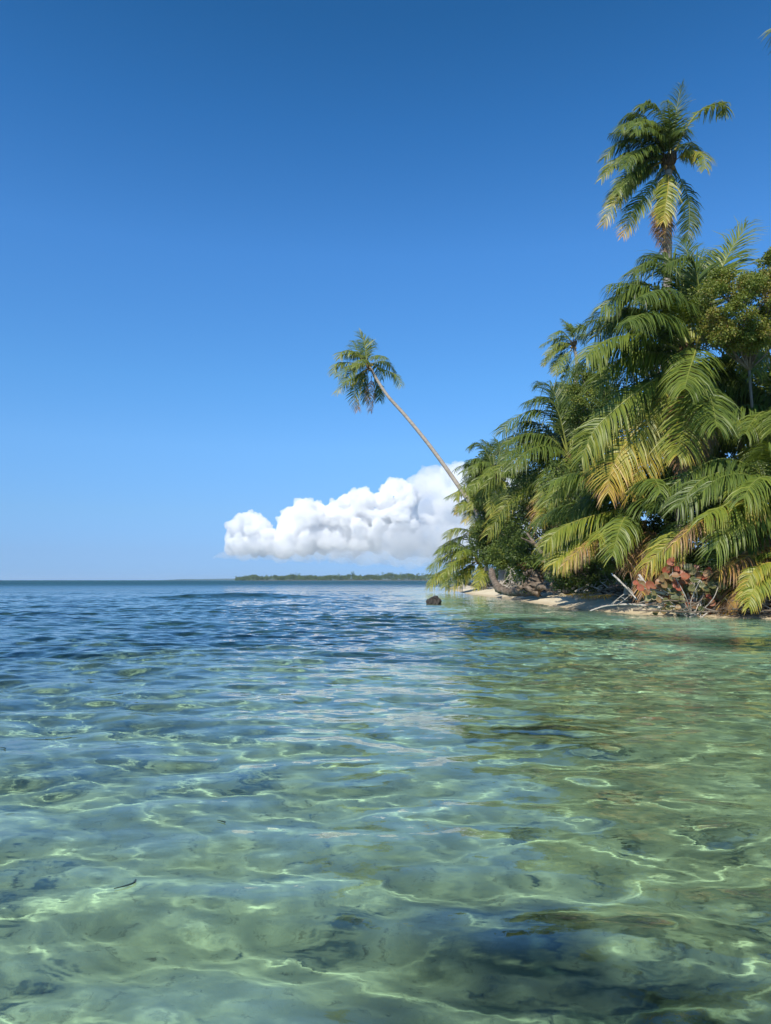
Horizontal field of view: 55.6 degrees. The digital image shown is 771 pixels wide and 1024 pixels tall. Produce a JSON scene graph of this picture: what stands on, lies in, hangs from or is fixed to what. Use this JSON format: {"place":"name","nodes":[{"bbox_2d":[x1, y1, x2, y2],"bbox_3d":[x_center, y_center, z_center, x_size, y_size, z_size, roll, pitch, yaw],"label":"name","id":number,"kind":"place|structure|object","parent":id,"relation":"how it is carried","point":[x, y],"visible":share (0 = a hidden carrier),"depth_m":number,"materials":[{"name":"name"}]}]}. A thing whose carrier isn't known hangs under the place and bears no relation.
{"place":"outdoors","nodes":[
{"label":"outdoors","id":0,"kind":"place"},
{"bbox_2d":[114,879,135,888],"bbox_3d":[-1.020,1.473,2.893,0.031,0.004,0.111,-3,-6,28],"label":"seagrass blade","id":1,"kind":"object","parent":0,"point":[127,884],"visible":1,"depth_m":2.88,"materials":[{"name":"green plant"}]},
{"bbox_2d":[174,575,469,579],"bbox_3d":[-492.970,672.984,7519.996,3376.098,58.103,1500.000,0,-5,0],"label":"hills","id":2,"kind":"structure","parent":0,"point":[289,579],"depth_m":6939.36,"materials":[{"name":"green plant"}]},
{"bbox_2d":[244,580,478,580],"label":"island","id":3,"kind":"structure","parent":0,"point":[346,580],"depth_m":1796.73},
{"bbox_2d":[235,571,497,580],"bbox_3d":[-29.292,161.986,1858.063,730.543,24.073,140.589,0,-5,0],"label":"woodland","id":4,"kind":"object","parent":3,"relation":"on","point":[393,576],"visible":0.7,"depth_m":1822.97,"materials":[{"name":"green plant"}]},
{"bbox_2d":[0,580,770,1023],"bbox_3d":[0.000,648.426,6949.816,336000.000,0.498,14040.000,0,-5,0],"label":"water","id":5,"kind":"structure","parent":0,"point":[458,808],"depth_m":3.89,"materials":[{"name":"teal liquid"}]},
{"bbox_2d":[426,595,441,603],"bbox_3d":[2.448,4.562,36.719,0.818,0.733,0.861,0,-5,0],"label":"boulder","id":6,"kind":"object","parent":5,"relation":"in","point":[434,599],"visible":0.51,"depth_m":36.48,"materials":[{"name":"grey stone"}]},
{"bbox_2d":[0,0,770,579],"label":"sky","id":7,"kind":"structure","parent":0,"point":[204,203],"materials":[{"name":"blue"}]},
{"bbox_2d":[451,581,770,618],"bbox_3d":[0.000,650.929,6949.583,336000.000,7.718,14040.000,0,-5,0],"label":"ground","id":8,"kind":"structure","parent":0,"point":[552,599],"depth_m":32.57,"materials":[{"name":"beige sand"}]},
{"bbox_2d":[328,328,505,586],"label":"palm tree","id":9,"kind":"object","parent":8,"relation":"on","point":[358,364],"visible":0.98,"depth_m":75.37,"materials":[{"name":"green plant"}]},
{"bbox_2d":[425,528,496,592],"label":"palm tree","id":10,"kind":"object","parent":8,"relation":"on","point":[461,554],"visible":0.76,"depth_m":68.22,"materials":[{"name":"green plant"}]},
{"bbox_2d":[444,487,498,588],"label":"palm tree","id":11,"kind":"object","parent":8,"relation":"on","point":[463,504],"visible":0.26,"depth_m":66.62,"materials":[{"name":"green plant"}]},
{"bbox_2d":[465,452,507,517],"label":"broadleaf tree","id":12,"kind":"object","parent":8,"relation":"on","point":[476,506],"visible":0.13,"depth_m":64.77,"materials":[{"name":"green plant"}]},
{"bbox_2d":[452,436,532,584],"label":"palm tree","id":13,"kind":"object","parent":8,"relation":"on","point":[480,467],"visible":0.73,"depth_m":60.70,"materials":[{"name":"green plant"}]},
{"bbox_2d":[466,504,523,569],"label":"broadleaf tree","id":14,"kind":"object","parent":8,"relation":"on","point":[482,545],"visible":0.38,"depth_m":61.26,"materials":[{"name":"green plant"}]},
{"bbox_2d":[484,538,521,582],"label":"shrub","id":15,"kind":"object","parent":8,"relation":"on","point":[501,563],"visible":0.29,"depth_m":50.43,"materials":[{"name":"green plant"}]},
{"bbox_2d":[488,567,540,596],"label":"dead trunk","id":16,"kind":"object","parent":8,"relation":"on","point":[498,587],"visible":0.87,"depth_m":45.16,"materials":[{"name":"brown wood"}]},
{"bbox_2d":[503,537,545,590],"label":"shrub","id":17,"kind":"object","parent":8,"relation":"on","point":[523,554],"visible":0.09,"depth_m":44.58,"materials":[{"name":"green plant"}]},
{"bbox_2d":[501,566,551,590],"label":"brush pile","id":18,"kind":"object","parent":8,"relation":"on","point":[510,585],"visible":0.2,"depth_m":47.80,"materials":[{"name":"grey wood"}]},
{"bbox_2d":[487,478,576,593],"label":"broadleaf tree","id":19,"kind":"object","parent":8,"relation":"on","point":[517,556],"visible":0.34,"depth_m":41.31,"materials":[{"name":"green plant"}]},
{"bbox_2d":[515,568,556,596],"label":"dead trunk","id":20,"kind":"object","parent":8,"relation":"on","point":[534,584],"visible":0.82,"depth_m":40.47,"materials":[{"name":"brown wood"}]},
{"bbox_2d":[521,533,569,593],"bbox_3d":[8.456,2.591,37.491,1.567,3.280,3.445,4,-7,-36],"label":"dead trunk","id":21,"kind":"object","parent":8,"relation":"on","point":[531,541],"visible":0.2,"depth_m":38.24,"materials":[{"name":"grey wood"}]},
{"bbox_2d":[479,378,622,570],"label":"palm tree","id":22,"kind":"object","parent":8,"relation":"on","point":[532,442],"visible":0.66,"depth_m":41.22,"materials":[{"name":"green plant"}]},
{"bbox_2d":[507,416,598,552],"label":"broadleaf tree","id":23,"kind":"object","parent":8,"relation":"on","point":[523,472],"visible":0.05,"depth_m":44.74,"materials":[{"name":"green plant"}]},
{"bbox_2d":[539,318,588,383],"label":"palm tree","id":24,"kind":"object","parent":8,"relation":"on","point":[561,346],"visible":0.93,"depth_m":80.65,"materials":[{"name":"green plant"}]},
{"bbox_2d":[548,363,601,464],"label":"broadleaf tree","id":25,"kind":"object","parent":8,"relation":"on","point":[577,380],"visible":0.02,"depth_m":65.47,"materials":[{"name":"green plant"}]},
{"bbox_2d":[557,591,600,598],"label":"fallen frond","id":26,"kind":"object","parent":8,"relation":"on","point":[583,594],"visible":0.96,"depth_m":31.27,"materials":[{"name":"brown plant"}]},
{"bbox_2d":[544,552,614,594],"bbox_3d":[8.807,2.669,32.945,3.269,2.165,2.210,0,-5,0],"label":"shrub","id":27,"kind":"object","parent":8,"relation":"on","point":[572,580],"visible":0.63,"depth_m":32.66,"materials":[{"name":"green plant"}]},
{"bbox_2d":[559,353,621,458],"bbox_3d":[11.768,-2.412,38.855,5.116,12.596,3.775,0,-5,0],"label":"broadleaf tree","id":28,"kind":"object","parent":8,"relation":"on","point":[578,415],"visible":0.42,"depth_m":38.76,"materials":[{"name":"green plant"}]},
{"bbox_2d":[571,578,612,592],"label":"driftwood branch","id":29,"kind":"object","parent":8,"relation":"on","point":[591,586],"visible":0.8,"depth_m":32.13,"materials":[{"name":"grey wood"}]},
{"bbox_2d":[537,430,650,580],"bbox_3d":[9.929,-0.181,34.221,5.678,7.709,4.829,0,-5,0],"label":"broadleaf tree","id":30,"kind":"object","parent":8,"relation":"on","point":[558,474],"visible":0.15,"depth_m":33.98,"materials":[{"name":"green plant"}]},
{"bbox_2d":[579,593,613,599],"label":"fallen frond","id":31,"kind":"object","parent":8,"relation":"on","point":[595,596],"visible":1,"depth_m":28.86,"materials":[{"name":"brown plant"}]},
{"bbox_2d":[464,579,770,616],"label":"twig debris","id":32,"kind":"object","parent":8,"relation":"on","point":[762,611],"visible":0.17,"depth_m":24.81,"materials":[{"name":"brown wood"}]},
{"bbox_2d":[470,530,770,593],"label":"undergrowth","id":33,"kind":"object","parent":8,"relation":"on","point":[507,581],"visible":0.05,"depth_m":35.82,"materials":[{"name":"green plant"}]},
{"bbox_2d":[526,459,724,607],"bbox_3d":[9.351,0.665,28.267,7.616,6.112,7.635,0,-5,0],"label":"palm tree","id":34,"kind":"object","parent":8,"relation":"on","point":[605,540],"visible":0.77,"depth_m":27.60,"materials":[{"name":"green plant"}]},
{"bbox_2d":[613,575,637,599],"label":"driftwood branch","id":35,"kind":"object","parent":8,"relation":"on","point":[619,580],"visible":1,"depth_m":24.76,"materials":[{"name":"grey wood"}]},
{"bbox_2d":[597,568,654,591],"bbox_3d":[9.991,2.703,29.892,0.884,1.171,3.592,3,-6,-31],"label":"driftwood branch","id":36,"kind":"object","parent":8,"relation":"on","point":[615,587],"visible":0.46,"depth_m":30.57,"materials":[{"name":"grey wood"}]},
{"bbox_2d":[590,593,670,610],"bbox_3d":[8.474,3.102,25.038,2.729,0.633,0.956,-4,-6,34],"label":"driftwood branch","id":37,"kind":"object","parent":8,"relation":"on","point":[635,604],"visible":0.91,"depth_m":25.26,"materials":[{"name":"grey wood"}]},
{"bbox_2d":[596,536,688,601],"bbox_3d":[10.030,2.091,28.056,3.524,2.748,2.484,-3,-6,26],"label":"shrub","id":38,"kind":"object","parent":8,"relation":"on","point":[611,567],"visible":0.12,"depth_m":27.78,"materials":[{"name":"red plant"}]},
{"bbox_2d":[638,574,671,595],"bbox_3d":[9.024,2.433,24.417,1.104,0.752,0.484,-4,-7,39],"label":"driftwood branch","id":39,"kind":"object","parent":8,"relation":"on","point":[658,591],"visible":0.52,"depth_m":24.31,"materials":[{"name":"grey wood"}]},
{"bbox_2d":[623,290,700,382],"bbox_3d":[12.644,-3.393,33.425,3.811,13.747,2.782,0,-5,0],"label":"broadleaf tree","id":40,"kind":"object","parent":8,"relation":"on","point":[657,343],"visible":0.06,"depth_m":33.68,"materials":[{"name":"green plant"}]},
{"bbox_2d":[561,217,768,593],"bbox_3d":[10.320,-4.271,28.051,9.497,15.384,7.428,5,-7,-44],"label":"palm tree","id":41,"kind":"object","parent":8,"relation":"on","point":[682,405],"visible":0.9,"depth_m":27.19,"materials":[{"name":"green plant"}]},
{"bbox_2d":[595,79,734,524],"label":"palm tree","id":42,"kind":"object","parent":8,"relation":"on","point":[668,135],"visible":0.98,"depth_m":41.64,"materials":[{"name":"green plant"}]},
{"bbox_2d":[589,356,742,529],"bbox_3d":[12.370,-1.783,31.861,6.728,10.322,4.723,0,-5,0],"label":"broadleaf tree","id":43,"kind":"object","parent":8,"relation":"on","point":[650,515],"visible":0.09,"depth_m":31.73,"materials":[{"name":"green plant"}]},
{"bbox_2d":[633,583,719,612],"bbox_3d":[9.533,2.709,23.945,2.506,1.150,1.413,-3,-6,33],"label":"driftwood branch","id":44,"kind":"object","parent":8,"relation":"on","point":[688,611],"visible":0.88,"depth_m":23.71,"materials":[{"name":"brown wood"}]},
{"bbox_2d":[633,557,727,616],"bbox_3d":[9.738,2.475,24.082,3.284,2.015,1.156,0,-5,0],"label":"sea grape bush","id":45,"kind":"object","parent":8,"relation":"on","point":[681,582],"visible":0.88,"depth_m":24.01,"materials":[{"name":"red plant"}]},
{"bbox_2d":[645,501,731,579],"bbox_3d":[12.723,1.351,28.077,6.338,3.810,3.355,0,-5,0],"label":"broadleaf tree","id":46,"kind":"object","parent":8,"relation":"on","point":[654,527],"visible":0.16,"depth_m":27.77,"materials":[{"name":"green plant"}]},
{"bbox_2d":[632,441,770,616],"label":"palm tree","id":47,"kind":"object","parent":8,"relation":"on","point":[747,534],"visible":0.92,"depth_m":24.10,"materials":[{"name":"green plant"}]},
{"bbox_2d":[640,311,770,456],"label":"palm tree","id":48,"kind":"object","parent":8,"relation":"on","point":[761,365],"visible":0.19,"depth_m":28.69,"materials":[{"name":"green plant"}]},
{"bbox_2d":[667,383,769,567],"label":"broadleaf tree","id":49,"kind":"object","parent":8,"relation":"on","point":[707,472],"depth_m":31.07,"materials":[{"name":"green plant"}]},
{"bbox_2d":[686,265,770,449],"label":"broadleaf tree","id":50,"kind":"object","parent":8,"relation":"on","point":[748,341],"visible":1,"depth_m":25.96,"materials":[{"name":"green plant"}]},
{"bbox_2d":[688,368,770,507],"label":"palm tree","id":51,"kind":"object","parent":8,"relation":"on","point":[761,415],"visible":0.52,"depth_m":27.65,"materials":[{"name":"green plant"}]},
{"bbox_2d":[723,579,751,607],"bbox_3d":[12.569,2.651,24.521,2.904,1.468,1.899,0,-5,0],"label":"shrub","id":52,"kind":"object","parent":8,"relation":"on","point":[734,589],"visible":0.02,"depth_m":24.49,"materials":[{"name":"green plant"}]},
{"bbox_2d":[725,552,770,615],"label":"palm tree","id":53,"kind":"object","parent":8,"relation":"on","point":[758,588],"visible":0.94,"depth_m":22.80,"materials":[{"name":"green plant"}]},
{"bbox_2d":[732,595,770,613],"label":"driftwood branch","id":54,"kind":"object","parent":8,"relation":"on","point":[765,603],"visible":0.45,"depth_m":22.96,"materials":[{"name":"brown wood"}]},
{"bbox_2d":[753,246,770,368],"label":"broadleaf tree","id":55,"kind":"object","parent":8,"relation":"on","point":[766,257],"visible":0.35,"depth_m":33.38,"materials":[{"name":"green plant"}]},
{"bbox_2d":[760,28,770,54],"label":"palm tree","id":56,"kind":"object","parent":8,"relation":"on","point":[768,31],"visible":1,"depth_m":29.87,"materials":[{"name":"green plant"}]}
]}

